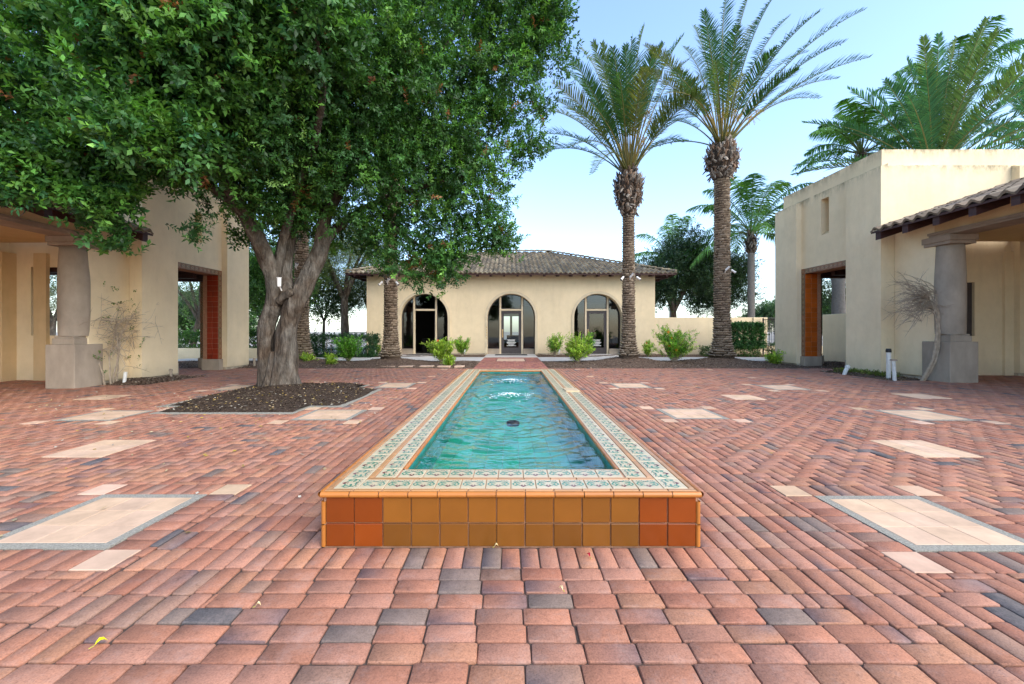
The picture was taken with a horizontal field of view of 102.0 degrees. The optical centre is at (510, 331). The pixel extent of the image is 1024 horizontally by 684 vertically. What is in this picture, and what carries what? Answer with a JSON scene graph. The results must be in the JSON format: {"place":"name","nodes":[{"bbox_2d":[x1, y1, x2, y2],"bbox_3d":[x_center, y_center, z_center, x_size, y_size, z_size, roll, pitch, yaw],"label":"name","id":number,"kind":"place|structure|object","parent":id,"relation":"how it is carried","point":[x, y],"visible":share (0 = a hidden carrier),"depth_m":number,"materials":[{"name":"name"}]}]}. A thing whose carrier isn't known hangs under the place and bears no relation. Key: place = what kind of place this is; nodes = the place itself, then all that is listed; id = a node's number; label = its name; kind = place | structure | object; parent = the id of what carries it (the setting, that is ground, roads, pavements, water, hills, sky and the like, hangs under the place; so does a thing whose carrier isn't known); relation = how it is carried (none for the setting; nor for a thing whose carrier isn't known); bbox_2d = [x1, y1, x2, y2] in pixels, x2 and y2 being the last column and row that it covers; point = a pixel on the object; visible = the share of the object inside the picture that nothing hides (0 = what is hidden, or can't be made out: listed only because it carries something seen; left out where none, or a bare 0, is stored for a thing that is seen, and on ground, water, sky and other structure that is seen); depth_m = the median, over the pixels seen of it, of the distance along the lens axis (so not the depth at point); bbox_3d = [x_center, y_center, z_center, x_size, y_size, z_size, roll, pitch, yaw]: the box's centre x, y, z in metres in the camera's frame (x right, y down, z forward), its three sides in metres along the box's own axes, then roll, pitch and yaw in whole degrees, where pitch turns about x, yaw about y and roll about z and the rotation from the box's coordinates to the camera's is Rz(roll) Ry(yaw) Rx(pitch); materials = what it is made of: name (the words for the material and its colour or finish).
{"place":"outdoors","nodes":[
{"label":"outdoors","id":0,"kind":"place"},
{"bbox_2d":[56,332,822,356],"bbox_3d":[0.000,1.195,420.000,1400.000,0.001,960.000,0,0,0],"label":"ground","id":1,"kind":"structure","parent":0,"point":[365,343],"depth_m":49.68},
{"bbox_2d":[0,0,55,120],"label":"tree","id":2,"kind":"object","parent":1,"relation":"on","point":[23,31],"depth_m":7.16,"materials":[{"name":"green plant"}]},
{"bbox_2d":[50,275,56,334],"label":"tree","id":3,"kind":"object","parent":1,"relation":"on","point":[53,320],"visible":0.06,"depth_m":23.90,"materials":[{"name":"green plant"}]},
{"bbox_2d":[0,157,248,388],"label":"gatehouse","id":4,"kind":"object","parent":1,"relation":"on","point":[36,251],"visible":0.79,"depth_m":9.59,"materials":[{"name":"beige paint"}]},
{"bbox_2d":[178,283,198,341],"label":"tree","id":5,"kind":"object","parent":1,"relation":"on","point":[184,322],"visible":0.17,"depth_m":45.98,"materials":[{"name":"green plant"}]},
{"bbox_2d":[178,347,256,358],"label":"planter wall","id":6,"kind":"structure","parent":1,"relation":"on","point":[186,353],"depth_m":17.30,"materials":[{"name":"beige paint"}]},
{"bbox_2d":[178,328,256,347],"bbox_3d":[-12.919,0.414,18.114,7.683,1.244,1.393,0,0,0],"label":"hedge","id":7,"kind":"object","parent":6,"relation":"on","point":[190,335],"visible":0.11,"depth_m":17.77,"materials":[{"name":"green plant"}]},
{"bbox_2d":[178,231,266,345],"bbox_3d":[-16.155,-2.683,21.915,6.734,7.904,6.995,0,0,0],"label":"tree","id":8,"kind":"object","parent":1,"relation":"on","point":[195,310],"visible":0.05,"depth_m":21.79,"materials":[{"name":"green plant"}]},
{"bbox_2d":[249,306,261,337],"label":"tree","id":9,"kind":"object","parent":1,"relation":"on","point":[252,317],"visible":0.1,"depth_m":73.42,"materials":[{"name":"green plant"}]},
{"bbox_2d":[188,237,323,327],"bbox_3d":[-10.469,-1.593,17.483,5.104,5.657,5.337,0,0,32],"label":"tree","id":10,"kind":"object","parent":1,"relation":"on","point":[257,292],"visible":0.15,"depth_m":16.35,"materials":[{"name":"green plant"}]},
{"bbox_2d":[252,228,335,296],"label":"tree","id":11,"kind":"object","parent":1,"relation":"on","point":[316,289],"visible":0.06,"depth_m":23.14,"materials":[{"name":"green plant"}]},
{"bbox_2d":[0,0,591,386],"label":"tree","id":12,"kind":"object","parent":1,"relation":"on","point":[235,106],"visible":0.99,"depth_m":6.67,"materials":[{"name":"green plant"}]},
{"bbox_2d":[309,267,364,350],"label":"tree","id":13,"kind":"object","parent":1,"relation":"on","point":[333,307],"visible":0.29,"depth_m":25.24,"materials":[{"name":"green plant"}]},
{"bbox_2d":[309,331,381,357],"bbox_3d":[-7.452,0.649,18.461,3.398,1.496,1.582,0,0,0],"label":"hedge","id":14,"kind":"object","parent":1,"relation":"on","point":[315,337],"visible":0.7,"depth_m":18.06,"materials":[{"name":"green plant"}]},
{"bbox_2d":[331,260,382,319],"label":"pine tree","id":15,"kind":"object","parent":1,"relation":"on","point":[363,292],"visible":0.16,"depth_m":25.96,"materials":[{"name":"green plant"}]},
{"bbox_2d":[309,187,408,341],"bbox_3d":[-9.742,-3.487,24.066,7.679,9.457,7.909,0,0,-39],"label":"tree","id":16,"kind":"object","parent":1,"relation":"on","point":[348,281],"visible":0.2,"depth_m":23.64,"materials":[{"name":"plant"}]},
{"bbox_2d":[324,354,484,356],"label":"mulch","id":17,"kind":"object","parent":1,"relation":"on","point":[468,355],"visible":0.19,"depth_m":18.96,"materials":[{"name":"soil"}]},
{"bbox_2d":[454,335,470,355],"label":"shrub","id":18,"kind":"object","parent":17,"relation":"on","point":[460,345],"visible":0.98,"depth_m":18.57,"materials":[{"name":"green plant"}]},
{"bbox_2d":[318,369,703,547],"bbox_3d":[0.000,1.038,5.755,2.033,0.394,7.182,0,0,0],"label":"fountain","id":19,"kind":"object","parent":1,"relation":"on","point":[391,489],"visible":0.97,"depth_m":2.29,"materials":[{"name":"tile"}]},
{"bbox_2d":[419,373,600,467],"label":"water","id":20,"kind":"structure","parent":19,"relation":"in","point":[544,381],"depth_m":4.79,"materials":[{"name":"teal liquid"}]},
{"bbox_2d":[506,420,519,426],"bbox_3d":[0.020,0.898,4.060,0.136,0.043,0.136,0,0,0],"label":"fountain nozzle","id":21,"kind":"object","parent":19,"relation":"attached to","point":[514,423],"visible":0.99,"depth_m":4.01,"materials":[{"name":"black metal"}]},
{"bbox_2d":[563,388,579,391],"bbox_3d":[0.865,0.834,5.930,0.196,0.014,0.300,0,0,-2],"label":"loose tile","id":22,"kind":"object","parent":19,"relation":"on","point":[571,389],"visible":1,"depth_m":5.87,"materials":[{"name":"stone"}]},
{"bbox_2d":[345,248,676,355],"bbox_3d":[0.000,-2.012,25.350,15.861,6.393,11.421,0,0,0],"label":"villa","id":23,"kind":"object","parent":1,"relation":"on","point":[531,302],"visible":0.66,"depth_m":20.35,"materials":[{"name":"beige paint"}]},
{"bbox_2d":[402,298,412,348],"bbox_3d":[-5.146,-0.412,20.695,0.565,2.535,0.070,0,0,0],"label":"window","id":24,"kind":"structure","parent":23,"relation":"in","point":[407,315],"depth_m":20.70,"materials":[{"name":"black glass"}]},
{"bbox_2d":[415,295,434,308],"bbox_3d":[-4.270,-1.485,20.695,0.994,0.715,0.070,0,0,0],"label":"window","id":25,"kind":"structure","parent":23,"relation":"in","point":[421,302],"depth_m":20.70,"materials":[{"name":"black glass"}]},
{"bbox_2d":[437,299,447,342],"bbox_3d":[-3.395,-0.412,20.695,0.565,2.535,0.070,0,0,0],"label":"window","id":26,"kind":"structure","parent":23,"relation":"in","point":[442,317],"depth_m":20.70,"materials":[{"name":"black glass"}]},
{"bbox_2d":[488,298,498,348],"bbox_3d":[-0.856,-0.412,20.695,0.565,2.535,0.070,0,0,0],"label":"window","id":27,"kind":"structure","parent":23,"relation":"in","point":[493,315],"depth_m":20.70,"materials":[{"name":"black glass"}]},
{"bbox_2d":[501,295,520,308],"bbox_3d":[0.020,-1.485,20.695,0.994,0.715,0.070,0,0,0],"label":"window","id":28,"kind":"structure","parent":23,"relation":"in","point":[507,301],"depth_m":20.70,"materials":[{"name":"black glass"}]},
{"bbox_2d":[501,311,520,353],"bbox_3d":[0.020,0.042,20.671,0.994,2.145,0.118,0,0,0],"label":"door","id":29,"kind":"structure","parent":23,"relation":"in","point":[510,320],"depth_m":20.71,"materials":[{"name":"glass"}]},
{"bbox_2d":[523,298,533,348],"bbox_3d":[0.895,-0.412,20.695,0.565,2.535,0.070,0,0,0],"label":"window","id":30,"kind":"structure","parent":23,"relation":"in","point":[528,313],"depth_m":20.70,"materials":[{"name":"grey glass"}]},
{"bbox_2d":[574,298,584,345],"bbox_3d":[3.405,-0.412,20.695,0.565,2.535,0.070,0,0,0],"label":"window","id":31,"kind":"structure","parent":23,"relation":"in","point":[579,316],"depth_m":20.70,"materials":[{"name":"grey glass"}]},
{"bbox_2d":[587,295,606,308],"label":"window","id":32,"kind":"structure","parent":23,"relation":"in","point":[593,301],"depth_m":20.70,"materials":[{"name":"grey glass"}]},
{"bbox_2d":[587,311,606,353],"bbox_3d":[4.280,0.042,20.671,0.994,2.145,0.118,0,0,0],"label":"door","id":33,"kind":"structure","parent":23,"relation":"in","point":[596,320],"depth_m":20.71,"materials":[{"name":"glass"}]},
{"bbox_2d":[609,298,619,348],"bbox_3d":[5.155,-0.412,20.695,0.565,2.535,0.070,0,0,0],"label":"window","id":34,"kind":"structure","parent":23,"relation":"in","point":[614,316],"depth_m":20.70,"materials":[{"name":"black glass"}]},
{"bbox_2d":[642,339,654,356],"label":"shrub","id":35,"kind":"object","parent":1,"relation":"on","point":[647,349],"visible":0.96,"depth_m":18.42,"materials":[{"name":"green plant"}]},
{"bbox_2d":[536,354,763,356],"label":"mulch","id":36,"kind":"object","parent":1,"relation":"on","point":[640,355],"visible":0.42,"depth_m":19.09,"materials":[{"name":"soil"}]},
{"bbox_2d":[545,332,562,355],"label":"shrub","id":37,"kind":"object","parent":36,"relation":"on","point":[555,344],"visible":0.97,"depth_m":18.74,"materials":[{"name":"green plant"}]},
{"bbox_2d":[582,332,595,355],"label":"shrub","id":38,"kind":"object","parent":36,"relation":"on","point":[589,340],"visible":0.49,"depth_m":18.85,"materials":[{"name":"green plant"}]},
{"bbox_2d":[731,320,767,351],"bbox_3d":[10.800,0.206,19.048,1.575,1.434,1.293,0,0,0],"label":"hedge","id":39,"kind":"object","parent":36,"relation":"on","point":[749,329],"visible":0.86,"depth_m":18.62,"materials":[{"name":"green plant"}]},
{"bbox_2d":[634,214,693,316],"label":"queen palm","id":40,"kind":"object","parent":1,"relation":"on","point":[640,254],"visible":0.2,"depth_m":32.19,"materials":[{"name":"green plant"}]},
{"bbox_2d":[635,215,740,316],"bbox_3d":[10.862,-3.018,27.045,7.046,8.508,6.898,0,0,0],"label":"tree","id":41,"kind":"object","parent":1,"relation":"on","point":[671,291],"visible":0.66,"depth_m":25.57,"materials":[{"name":"green plant"}]},
{"bbox_2d":[655,317,766,354],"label":"garden wall","id":42,"kind":"structure","parent":1,"relation":"on","point":[704,326],"depth_m":20.38,"materials":[{"name":"beige paint"}]},
{"bbox_2d":[698,344,740,356],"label":"shrub","id":43,"kind":"object","parent":1,"relation":"on","point":[703,349],"visible":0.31,"depth_m":18.77,"materials":[{"name":"green plant"}]},
{"bbox_2d":[681,243,768,316],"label":"tree","id":44,"kind":"object","parent":1,"relation":"on","point":[735,284],"visible":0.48,"depth_m":27.99,"materials":[{"name":"green plant"}]},
{"bbox_2d":[681,173,812,316],"bbox_3d":[14.176,-3.760,24.103,7.497,9.911,8.092,0,0,-37],"label":"queen palm","id":45,"kind":"object","parent":1,"relation":"on","point":[749,243],"visible":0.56,"depth_m":23.66,"materials":[{"name":"green plant"}]},
{"bbox_2d":[737,345,762,356],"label":"shrub","id":46,"kind":"object","parent":1,"relation":"on","point":[747,354],"visible":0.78,"depth_m":18.46,"materials":[{"name":"green plant"}]},
{"bbox_2d":[737,295,774,334],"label":"tree","id":47,"kind":"object","parent":1,"relation":"on","point":[767,310],"visible":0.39,"depth_m":37.14,"materials":[{"name":"green plant"}]},
{"bbox_2d":[764,341,774,354],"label":"shrub","id":48,"kind":"object","parent":1,"relation":"on","point":[771,350],"visible":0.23,"depth_m":18.96,"materials":[{"name":"green plant"}]},
{"bbox_2d":[762,318,822,354],"bbox_3d":[12.300,0.265,18.160,0.050,1.840,4.130,0,0,0],"label":"iron fence","id":49,"kind":"object","parent":1,"relation":"on","point":[771,319],"visible":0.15,"depth_m":19.77,"materials":[{"name":"black metal"}]},
{"bbox_2d":[770,177,845,313],"bbox_3d":[17.555,-3.438,21.719,6.284,9.347,5.825,0,0,0],"label":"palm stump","id":50,"kind":"object","parent":1,"relation":"on","point":[838,304],"visible":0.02,"depth_m":21.77,"materials":[{"name":"grey plant"}]},
{"bbox_2d":[822,288,830,335],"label":"tree","id":51,"kind":"object","parent":1,"relation":"on","point":[825,307],"visible":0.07,"depth_m":58.62,"materials":[{"name":"green plant"}]},
{"bbox_2d":[822,278,845,322],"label":"tree","id":52,"kind":"object","parent":1,"relation":"on","point":[828,286],"visible":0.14,"depth_m":25.18,"materials":[{"name":"green plant"}]},
{"bbox_2d":[790,96,970,175],"bbox_3d":[18.029,-5.248,20.980,6.641,12.886,5.781,0,0,33],"label":"queen palm","id":53,"kind":"object","parent":1,"relation":"on","point":[845,138],"visible":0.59,"depth_m":20.76,"materials":[{"name":"green plant"}]},
{"bbox_2d":[766,16,1023,214],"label":"date palm","id":54,"kind":"object","parent":1,"relation":"on","point":[933,83],"visible":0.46,"depth_m":17.28,"materials":[{"name":"green plant"}]},
{"bbox_2d":[775,149,1023,382],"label":"gatehouse","id":55,"kind":"object","parent":1,"relation":"on","point":[871,225],"visible":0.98,"depth_m":10.75,"materials":[{"name":"beige paint"}]},
{"bbox_2d":[967,283,971,335],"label":"dark window","id":56,"kind":"structure","parent":55,"relation":"in","point":[969,285],"depth_m":10.81,"materials":[{"name":"black glass"}]},
{"bbox_2d":[869,15,1023,151],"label":"queen palm","id":57,"kind":"object","parent":1,"relation":"on","point":[1011,47],"visible":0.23,"depth_m":22.86,"materials":[{"name":"green plant"}]},
{"bbox_2d":[938,77,1023,148],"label":"date palm","id":58,"kind":"object","parent":1,"relation":"on","point":[1004,128],"visible":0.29,"depth_m":20.07,"materials":[{"name":"green plant"}]},
{"bbox_2d":[963,86,1023,148],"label":"queen palm","id":59,"kind":"object","parent":1,"relation":"on","point":[979,135],"visible":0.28,"depth_m":26.60,"materials":[{"name":"green plant"}]},
{"bbox_2d":[178,354,767,360],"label":"sidewalk","id":60,"kind":"structure","parent":0,"point":[528,356],"depth_m":17.26,"materials":[{"name":"concrete"}]},
{"bbox_2d":[473,357,547,368],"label":"walkway","id":61,"kind":"structure","parent":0,"point":[506,363],"depth_m":14.70,"materials":[{"name":"brick"}]},
{"bbox_2d":[0,360,1023,683],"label":"brick paving","id":62,"kind":"structure","parent":0,"point":[818,437],"depth_m":2.01,"materials":[{"name":"brick"}]},
{"bbox_2d":[43,440,154,457],"bbox_3d":[-3.975,1.149,4.040,0.539,0.032,0.589,0,0,0],"label":"paving inlay","id":63,"kind":"object","parent":62,"relation":"in","point":[104,448],"visible":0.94,"depth_m":3.98,"materials":[{"name":"stone"}]},
{"bbox_2d":[73,395,129,399],"bbox_3d":[-7.025,1.149,7.160,0.539,0.032,0.509,0,0,0],"label":"paving inlay","id":64,"kind":"object","parent":62,"relation":"in","point":[102,397],"visible":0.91,"depth_m":7.11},
{"bbox_2d":[0,494,206,550],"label":"paving inlay","id":65,"kind":"object","parent":62,"relation":"in","point":[93,524],"visible":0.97,"depth_m":2.45,"materials":[{"name":"stone"}]},
{"bbox_2d":[52,410,154,420],"bbox_3d":[-5.480,1.149,5.615,0.732,0.032,0.682,0,0,0],"label":"paving inlay","id":66,"kind":"object","parent":62,"relation":"in","point":[109,415],"visible":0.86,"depth_m":5.59,"materials":[{"name":"stone"}]},
{"bbox_2d":[102,375,205,384],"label":"soil","id":67,"kind":"structure","parent":62,"relation":"on","point":[142,380],"depth_m":9.26,"materials":[{"name":"brown soil"}]},
{"bbox_2d":[75,281,163,384],"bbox_3d":[-8.480,0.053,8.972,1.501,2.210,1.843,0,0,-41],"label":"bare vine","id":68,"kind":"object","parent":67,"relation":"on","point":[118,348],"visible":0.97,"depth_m":8.91,"materials":[{"name":"brown plant"}]},
{"bbox_2d":[212,385,252,389],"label":"paving inlay","id":69,"kind":"object","parent":62,"relation":"in","point":[233,387],"visible":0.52,"depth_m":8.38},
{"bbox_2d":[149,385,381,413],"bbox_3d":[-3.920,1.147,7.250,2.800,0.036,3.100,0,0,0],"label":"kerb strip","id":70,"kind":"object","parent":62,"relation":"on","point":[306,407],"visible":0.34,"depth_m":5.78,"materials":[{"name":"concrete"}]},
{"bbox_2d":[160,382,377,412],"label":"soil","id":71,"kind":"structure","parent":62,"relation":"on","point":[326,397],"depth_m":6.72,"materials":[{"name":"brown soil"}]},
{"bbox_2d":[178,357,479,368],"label":"mulch","id":72,"kind":"object","parent":62,"relation":"on","point":[372,363],"visible":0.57,"depth_m":13.63,"materials":[{"name":"brown soil"}]},
{"bbox_2d":[293,222,314,358],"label":"date palm","id":73,"kind":"object","parent":72,"relation":"on","point":[303,329],"visible":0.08,"depth_m":14.22,"materials":[{"name":"brown plant"}]},
{"bbox_2d":[299,351,318,360],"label":"shrub","id":74,"kind":"object","parent":72,"relation":"on","point":[307,357],"visible":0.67,"depth_m":13.99,"materials":[{"name":"green plant"}]},
{"bbox_2d":[324,353,338,364],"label":"shrub","id":75,"kind":"object","parent":72,"relation":"on","point":[331,358],"visible":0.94,"depth_m":13.66,"materials":[{"name":"green plant"}]},
{"bbox_2d":[330,335,365,360],"bbox_3d":[-6.010,0.633,15.197,1.103,1.055,1.080,0,0,37],"label":"shrub","id":76,"kind":"object","parent":72,"relation":"on","point":[348,350],"visible":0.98,"depth_m":15.04,"materials":[{"name":"green plant"}]},
{"bbox_2d":[354,68,468,358],"bbox_3d":[-4.352,-4.140,13.955,5.852,10.387,5.655,0,0,42],"label":"date palm","id":77,"kind":"object","parent":72,"relation":"on","point":[390,348],"visible":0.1,"depth_m":14.10,"materials":[{"name":"brown plant"}]},
{"bbox_2d":[421,337,455,361],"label":"shrub","id":78,"kind":"object","parent":72,"relation":"on","point":[441,348],"visible":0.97,"depth_m":14.78,"materials":[{"name":"green plant"}]},
{"bbox_2d":[441,354,455,364],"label":"shrub","id":79,"kind":"object","parent":72,"relation":"on","point":[450,360],"visible":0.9,"depth_m":13.30,"materials":[{"name":"green plant"}]},
{"bbox_2d":[292,410,366,420],"bbox_3d":[-2.455,1.149,5.660,0.742,0.032,0.712,0,0,0],"label":"paving inlay","id":80,"kind":"object","parent":62,"relation":"in","point":[339,415],"visible":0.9,"depth_m":5.59,"materials":[{"name":"stone"}]},
{"bbox_2d":[375,383,415,387],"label":"paving inlay","id":81,"kind":"object","parent":62,"relation":"in","point":[396,385],"visible":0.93,"depth_m":8.70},
{"bbox_2d":[0,372,1012,536],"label":"fallen leaves","id":82,"kind":"object","parent":62,"relation":"on","point":[324,468],"visible":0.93,"depth_m":6.20,"materials":[{"name":"yellow plant"}]},
{"bbox_2d":[21,369,1008,573],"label":"inlay squares","id":83,"kind":"structure","parent":62,"relation":"in","point":[912,562],"depth_m":2.89,"materials":[{"name":"stone"}]},
{"bbox_2d":[609,383,651,387],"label":"paving inlay","id":84,"kind":"object","parent":62,"relation":"in","point":[629,385],"visible":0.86,"depth_m":8.70,"materials":[{"name":"stone"}]},
{"bbox_2d":[656,409,728,418],"bbox_3d":[2.485,1.149,5.740,0.722,0.032,0.712,0,0,0],"label":"paving inlay","id":85,"kind":"object","parent":62,"relation":"in","point":[690,414],"visible":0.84,"depth_m":5.66,"materials":[{"name":"stone"}]},
{"bbox_2d":[542,356,844,368],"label":"mulch","id":86,"kind":"object","parent":62,"relation":"on","point":[640,362],"visible":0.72,"depth_m":13.60,"materials":[{"name":"brown soil"}]},
{"bbox_2d":[559,332,595,361],"bbox_3d":[2.405,0.569,14.953,1.352,1.184,1.057,0,0,0],"label":"shrub","id":87,"kind":"object","parent":86,"relation":"on","point":[576,352],"visible":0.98,"depth_m":14.84,"materials":[{"name":"green plant"}]},
{"bbox_2d":[543,24,729,358],"bbox_3d":[4.527,-5.325,14.175,6.981,12.716,8.309,0,0,0],"label":"date palm","id":88,"kind":"object","parent":86,"relation":"on","point":[628,187],"visible":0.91,"depth_m":13.54,"materials":[{"name":"green plant"}]},
{"bbox_2d":[651,323,699,360],"bbox_3d":[5.844,0.429,14.928,1.565,1.466,1.477,0,0,0],"label":"shrub","id":89,"kind":"object","parent":86,"relation":"on","point":[675,345],"visible":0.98,"depth_m":14.65,"materials":[{"name":"green plant"}]},
{"bbox_2d":[632,0,872,358],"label":"date palm","id":90,"kind":"object","parent":86,"relation":"on","point":[721,161],"visible":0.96,"depth_m":14.24,"materials":[{"name":"green plant"}]},
{"bbox_2d":[764,349,786,363],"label":"shrub","id":91,"kind":"object","parent":86,"relation":"on","point":[774,358],"visible":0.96,"depth_m":13.96,"materials":[{"name":"green plant"}]},
{"bbox_2d":[721,395,766,399],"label":"paving inlay","id":92,"kind":"object","parent":62,"relation":"in","point":[743,397],"visible":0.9,"depth_m":7.11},
{"bbox_2d":[756,385,810,389],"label":"paving inlay","id":93,"kind":"object","parent":62,"relation":"in","point":[781,387],"visible":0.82,"depth_m":8.38,"materials":[{"name":"stone"}]},
{"bbox_2d":[823,313,845,361],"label":"garden wall","id":94,"kind":"structure","parent":62,"relation":"on","point":[834,337],"depth_m":15.49,"materials":[{"name":"beige paint"}]},
{"bbox_2d":[821,370,930,380],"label":"soil","id":95,"kind":"structure","parent":62,"relation":"on","point":[901,378],"depth_m":10.18,"materials":[{"name":"brown soil"}]},
{"bbox_2d":[832,367,900,376],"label":"ground cover","id":96,"kind":"object","parent":95,"relation":"on","point":[875,372],"visible":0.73,"depth_m":10.55,"materials":[{"name":"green plant"}]},
{"bbox_2d":[885,348,891,377],"bbox_3d":[8.979,0.795,9.850,0.112,0.780,0.112,0,0,0],"label":"pipe","id":97,"kind":"object","parent":95,"relation":"on","point":[888,362],"visible":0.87,"depth_m":9.82,"materials":[{"name":"white plastic"}]},
{"bbox_2d":[889,359,896,380],"bbox_3d":[8.863,0.916,9.600,0.144,0.542,0.144,0,0,0],"label":"pipe","id":98,"kind":"object","parent":95,"relation":"on","point":[893,364],"visible":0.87,"depth_m":9.57,"materials":[{"name":"white plastic"}]},
{"bbox_2d":[883,268,954,380],"bbox_3d":[9.219,-0.120,9.418,1.471,2.612,0.637,0,0,0],"label":"bare vine","id":99,"kind":"object","parent":95,"relation":"on","point":[930,304],"visible":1,"depth_m":9.37,"materials":[{"name":"plant"}]},
{"bbox_2d":[814,496,1023,552],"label":"paving inlay","id":100,"kind":"object","parent":62,"relation":"in","point":[917,524],"visible":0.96,"depth_m":2.42,"materials":[{"name":"stone"}]},
{"bbox_2d":[894,394,951,398],"bbox_3d":[7.200,1.149,7.285,0.529,0.032,0.559,0,0,0],"label":"paving inlay","id":101,"kind":"object","parent":62,"relation":"in","point":[922,396],"visible":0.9,"depth_m":7.22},
{"bbox_2d":[874,410,977,420],"bbox_3d":[5.590,1.149,5.640,0.732,0.032,0.712,0,0,0],"label":"paving inlay","id":102,"kind":"object","parent":62,"relation":"in","point":[922,415],"visible":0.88,"depth_m":5.59,"materials":[{"name":"stone"}]},
{"bbox_2d":[870,440,983,457],"bbox_3d":[4.005,1.149,4.035,0.539,0.032,0.579,0,0,0],"label":"paving inlay","id":103,"kind":"object","parent":62,"relation":"in","point":[924,449],"visible":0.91,"depth_m":3.98,"materials":[{"name":"stone"}]},
{"bbox_2d":[14,0,1023,331],"label":"sky","id":104,"kind":"structure","parent":0,"point":[565,208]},
{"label":"fence curb","id":105,"kind":"structure","parent":0,"visible":0},
{"bbox_2d":[765,316,774,344],"bbox_3d":[14.560,0.215,20.500,3.930,1.940,0.050,0,0,0],"label":"iron fence","id":106,"kind":"object","parent":105,"relation":"on","point":[769,329],"visible":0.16,"depth_m":20.49,"materials":[{"name":"black metal"}]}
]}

